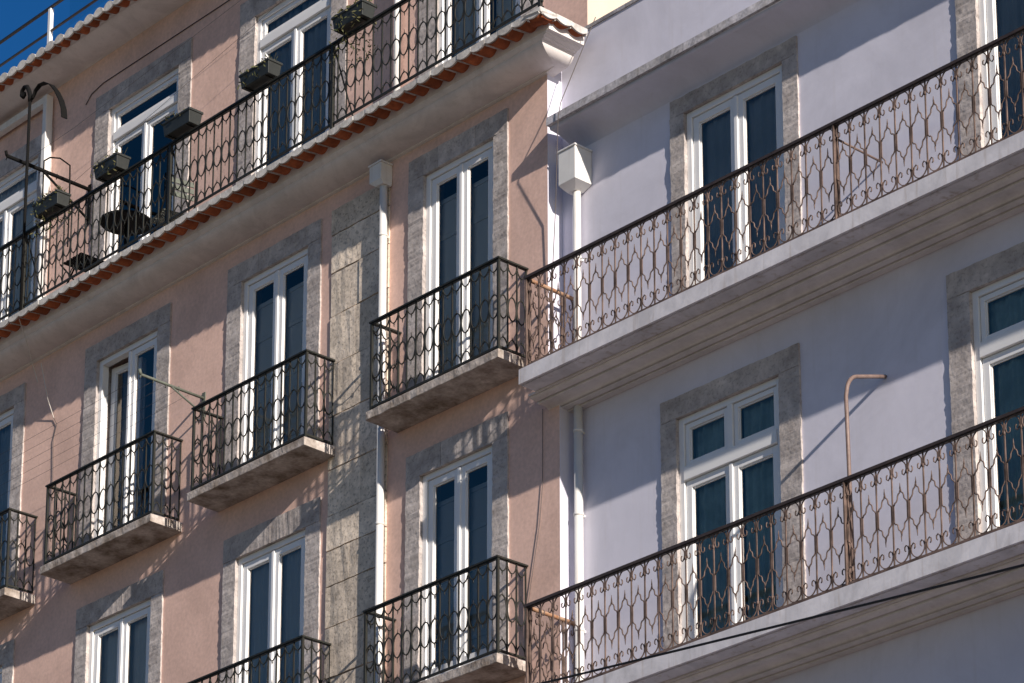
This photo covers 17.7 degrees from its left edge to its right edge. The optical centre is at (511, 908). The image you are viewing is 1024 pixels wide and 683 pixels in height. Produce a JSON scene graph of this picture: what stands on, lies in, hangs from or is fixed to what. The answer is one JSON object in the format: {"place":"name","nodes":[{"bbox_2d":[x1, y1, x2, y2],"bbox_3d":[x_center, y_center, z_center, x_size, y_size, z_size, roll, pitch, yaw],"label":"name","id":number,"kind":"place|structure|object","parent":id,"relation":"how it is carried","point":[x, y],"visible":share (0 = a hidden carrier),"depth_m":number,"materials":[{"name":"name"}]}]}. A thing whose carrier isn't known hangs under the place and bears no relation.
{"place":"outdoors","nodes":[
{"label":"outdoors","id":0,"kind":"place"},
{"bbox_2d":[0,0,113,75],"label":"sky","id":1,"kind":"structure","parent":0,"point":[13,13],"materials":[{"name":"blue"}]},
{"label":"ground","id":2,"kind":"structure","parent":0,"visible":0},
{"bbox_2d":[0,0,629,682],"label":"pink building","id":3,"kind":"structure","parent":2,"relation":"on","point":[316,292],"depth_m":36.07,"materials":[{"name":"paint"}]},
{"bbox_2d":[0,639,14,682],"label":"window","id":4,"kind":"structure","parent":3,"relation":"in","point":[7,650],"depth_m":39.28,"materials":[{"name":"white paint"}]},
{"bbox_2d":[0,383,26,590],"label":"window","id":5,"kind":"structure","parent":3,"relation":"in","point":[13,403],"depth_m":40.13,"materials":[{"name":"white paint"}]},
{"bbox_2d":[0,128,52,322],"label":"window","id":6,"kind":"structure","parent":3,"relation":"in","point":[12,185],"depth_m":42.32,"materials":[{"name":"white paint"}]},
{"bbox_2d":[19,319,37,382],"bbox_3d":[-5.840,-6.712,39.675,0.053,0.556,0.637,-4,-16,14],"label":"dangling cord","id":7,"kind":"object","parent":3,"relation":"hanging from","point":[29,351],"visible":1,"depth_m":39.79,"materials":[{"name":"grey plastic"}]},
{"bbox_2d":[19,81,66,310],"bbox_3d":[-5.708,-8.704,39.773,0.084,3.099,0.982,14,-21,-40],"label":"curled iron pole","id":8,"kind":"object","parent":3,"relation":"attached to","point":[31,96],"visible":1,"depth_m":39.96,"materials":[{"name":"black metal"}]},
{"bbox_2d":[4,150,90,224],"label":"clothesline bracket","id":9,"kind":"object","parent":3,"relation":"attached to","point":[47,173],"visible":0.94,"depth_m":40.68,"materials":[{"name":"black metal"}]},
{"bbox_2d":[41,364,53,417],"bbox_3d":[-5.584,-6.218,39.588,0.200,0.676,0.034,9,-18,-29],"label":"dangling cord","id":10,"kind":"object","parent":3,"relation":"hanging from","point":[46,391],"visible":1,"depth_m":39.59,"materials":[{"name":"grey plastic"}]},
{"bbox_2d":[30,185,71,239],"bbox_3d":[-5.519,-8.300,39.421,0.295,0.610,0.548,14,-21,-40],"label":"planter box","id":11,"kind":"object","parent":3,"relation":"attached to","point":[50,204],"visible":1,"depth_m":39.35,"materials":[{"name":"grey plastic"}]},
{"bbox_2d":[47,419,56,559],"bbox_3d":[-5.474,-4.933,39.240,0.007,1.993,0.088,14,-21,-40],"label":"wall wire","id":12,"kind":"object","parent":3,"relation":"attached to","point":[51,493],"depth_m":39.22,"materials":[{"name":"grey"}]},
{"bbox_2d":[42,157,70,246],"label":"iron hoop","id":13,"kind":"object","parent":3,"relation":"attached to","point":[69,186],"visible":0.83,"depth_m":40.57,"materials":[{"name":"black metal"}]},
{"bbox_2d":[60,252,103,283],"bbox_3d":[-5.093,-7.469,39.198,0.409,0.465,0.439,14,-21,-40],"label":"slatted stool","id":14,"kind":"object","parent":3,"relation":"on","point":[80,258],"visible":0.49,"depth_m":39.19,"materials":[{"name":"black metal"}]},
{"bbox_2d":[91,147,131,187],"bbox_3d":[-4.697,-8.669,38.567,0.289,0.363,0.514,14,-21,-40],"label":"planter box","id":15,"kind":"object","parent":3,"relation":"attached to","point":[111,166],"visible":1,"depth_m":38.48,"materials":[{"name":"grey plastic"}]},
{"bbox_2d":[74,570,163,682],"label":"window","id":16,"kind":"structure","parent":3,"relation":"in","point":[119,634],"depth_m":37.62,"materials":[{"name":"white paint"}]},
{"bbox_2d":[0,0,240,177],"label":"facade wire","id":17,"kind":"object","parent":3,"relation":"attached to","point":[129,85],"visible":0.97,"depth_m":40.27,"materials":[{"name":"grey"}]},
{"bbox_2d":[100,209,149,249],"bbox_3d":[-4.544,-7.743,38.738,0.618,0.724,0.618,14,-21,-40],"label":"round table","id":18,"kind":"object","parent":3,"relation":"on","point":[131,222],"visible":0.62,"depth_m":38.78,"materials":[{"name":"black metal"}]},
{"bbox_2d":[78,302,171,547],"bbox_3d":[-4.358,-5.403,38.390,0.417,2.893,1.710,14,-21,-40],"label":"window","id":19,"kind":"structure","parent":3,"relation":"in","point":[153,330],"depth_m":38.58,"materials":[{"name":"white paint"}]},
{"bbox_2d":[90,37,192,260],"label":"window","id":20,"kind":"structure","parent":3,"relation":"in","point":[110,130],"depth_m":40.45,"materials":[{"name":"white paint"}]},
{"bbox_2d":[13,0,282,238],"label":"facade wire","id":21,"kind":"object","parent":3,"relation":"attached to","point":[160,106],"visible":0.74,"depth_m":39.56,"materials":[{"name":"grey"}]},
{"bbox_2d":[86,0,228,103],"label":"facade cable","id":22,"kind":"object","parent":3,"relation":"attached to","point":[155,48],"visible":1,"depth_m":40.45,"materials":[{"name":"black rubber"}]},
{"bbox_2d":[138,369,205,417],"bbox_3d":[-3.812,-5.756,36.874,0.924,0.346,0.060,14,-21,-40],"label":"clothesline bracket","id":23,"kind":"object","parent":3,"relation":"attached to","point":[176,388],"visible":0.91,"depth_m":36.95,"materials":[{"name":"metal"}]},
{"bbox_2d":[0,377,139,454],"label":"clothesline","id":24,"kind":"object","parent":23,"relation":"attached to","point":[69,416],"visible":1,"depth_m":37.62,"materials":[{"name":"grey fabric"}]},
{"bbox_2d":[1,381,152,464],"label":"clothesline","id":25,"kind":"object","parent":23,"relation":"attached to","point":[78,422],"visible":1,"depth_m":37.77,"materials":[{"name":"grey metal"}]},
{"bbox_2d":[0,385,165,475],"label":"clothesline","id":26,"kind":"object","parent":23,"relation":"attached to","point":[83,430],"visible":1,"depth_m":37.99,"materials":[{"name":"grey fabric"}]},
{"bbox_2d":[0,391,174,485],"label":"clothesline","id":27,"kind":"object","parent":23,"relation":"attached to","point":[86,439],"visible":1,"depth_m":38.24,"materials":[{"name":"grey fabric"}]},
{"bbox_2d":[149,172,196,232],"bbox_3d":[-3.941,-7.980,38.169,0.409,0.888,0.455,10,-18,-31],"label":"folding chair","id":28,"kind":"object","parent":3,"relation":"on","point":[177,194],"visible":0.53,"depth_m":38.09,"materials":[{"name":"green paint"}]},
{"bbox_2d":[160,106,203,139],"bbox_3d":[-3.780,-8.977,37.593,0.284,0.285,0.539,14,-21,-40],"label":"planter box","id":29,"kind":"object","parent":3,"relation":"attached to","point":[176,125],"visible":1,"depth_m":37.50,"materials":[{"name":"grey plastic"}]},
{"bbox_2d":[237,54,282,92],"bbox_3d":[-2.793,-9.268,36.563,0.292,0.302,0.584,14,-21,-40],"label":"planter box","id":30,"kind":"object","parent":3,"relation":"attached to","point":[260,74],"visible":1,"depth_m":36.47,"materials":[{"name":"grey plastic"}]},
{"bbox_2d":[220,497,321,682],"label":"window","id":31,"kind":"structure","parent":3,"relation":"in","point":[256,593],"depth_m":35.59,"materials":[{"name":"white paint"}]},
{"bbox_2d":[224,219,322,471],"bbox_3d":[-2.571,-5.979,36.356,0.225,2.894,1.685,14,-21,-40],"label":"window","id":32,"kind":"structure","parent":3,"relation":"in","point":[259,338],"depth_m":36.49,"materials":[{"name":"white paint"}]},
{"bbox_2d":[236,0,347,183],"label":"window","id":33,"kind":"structure","parent":3,"relation":"in","point":[293,30],"depth_m":38.37,"materials":[{"name":"white paint"}]},
{"bbox_2d":[329,0,376,67],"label":"planter box","id":34,"kind":"object","parent":3,"relation":"attached to","point":[349,18],"visible":1,"depth_m":35.31,"materials":[{"name":"grey plastic"}]},
{"bbox_2d":[404,411,508,682],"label":"window","id":35,"kind":"structure","parent":3,"relation":"in","point":[465,529],"depth_m":33.37,"materials":[{"name":"white paint"}]},
{"bbox_2d":[407,108,508,388],"bbox_3d":[-0.493,-6.643,34.159,0.226,2.975,1.576,14,-21,-40],"label":"window","id":36,"kind":"structure","parent":3,"relation":"in","point":[452,236],"depth_m":34.27,"materials":[{"name":"white paint"}]},
{"bbox_2d":[419,0,537,76],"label":"window","id":37,"kind":"structure","parent":3,"relation":"in","point":[431,3],"depth_m":36.05,"materials":[{"name":"white paint"}]},
{"bbox_2d":[528,409,542,602],"bbox_3d":[0.216,-3.425,32.280,0.006,3.100,0.266,14,-21,-40],"label":"wall wire","id":38,"kind":"object","parent":3,"relation":"attached to","point":[541,494],"depth_m":32.40,"materials":[{"name":"grey"}]},
{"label":"clothesline bracket","id":39,"kind":"object","parent":3,"relation":"attached to","visible":0},
{"bbox_2d":[0,395,187,495],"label":"clothesline","id":40,"kind":"object","parent":39,"relation":"attached to","point":[93,446],"visible":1,"depth_m":38.45,"materials":[{"name":"grey metal"}]},
{"bbox_2d":[519,0,1023,682],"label":"white building","id":41,"kind":"structure","parent":2,"relation":"on","point":[783,220],"depth_m":30.17,"materials":[{"name":"paint"}]},
{"bbox_2d":[553,17,595,259],"bbox_3d":[0.559,-7.608,32.927,0.178,2.702,0.655,14,-21,-40],"label":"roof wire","id":42,"kind":"object","parent":41,"relation":"hanging from","point":[557,137],"visible":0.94,"depth_m":32.98,"materials":[{"name":"grey"}]},
{"bbox_2d":[660,343,806,648],"bbox_3d":[2.105,-3.620,30.627,0.229,2.873,1.822,14,-21,-40],"label":"window","id":43,"kind":"structure","parent":41,"relation":"in","point":[705,455],"depth_m":30.75,"materials":[{"name":"white paint"}]},
{"bbox_2d":[670,36,802,293],"bbox_3d":[2.192,-6.818,31.436,0.225,2.568,1.706,14,-21,-40],"label":"window","id":44,"kind":"structure","parent":41,"relation":"in","point":[750,111],"depth_m":31.57,"materials":[{"name":"white paint"}]},
{"bbox_2d":[541,564,1023,682],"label":"street cable","id":45,"kind":"object","parent":41,"relation":"attached to","point":[823,614],"visible":1,"depth_m":26.93,"materials":[{"name":"black rubber"}]},
{"bbox_2d":[844,374,886,580],"bbox_3d":[3.134,-3.768,28.908,0.580,2.184,0.081,14,-21,-40],"label":"bent rod","id":46,"kind":"object","parent":41,"relation":"attached to","point":[846,406],"visible":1,"depth_m":28.80,"materials":[{"name":"paint"}]},
{"bbox_2d":[946,241,1023,542],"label":"window","id":47,"kind":"structure","parent":41,"relation":"in","point":[985,298],"depth_m":28.52,"materials":[{"name":"white paint"}]},
{"bbox_2d":[955,0,1023,157],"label":"window","id":48,"kind":"structure","parent":41,"relation":"in","point":[978,22],"depth_m":29.21,"materials":[{"name":"white paint"}]}
]}

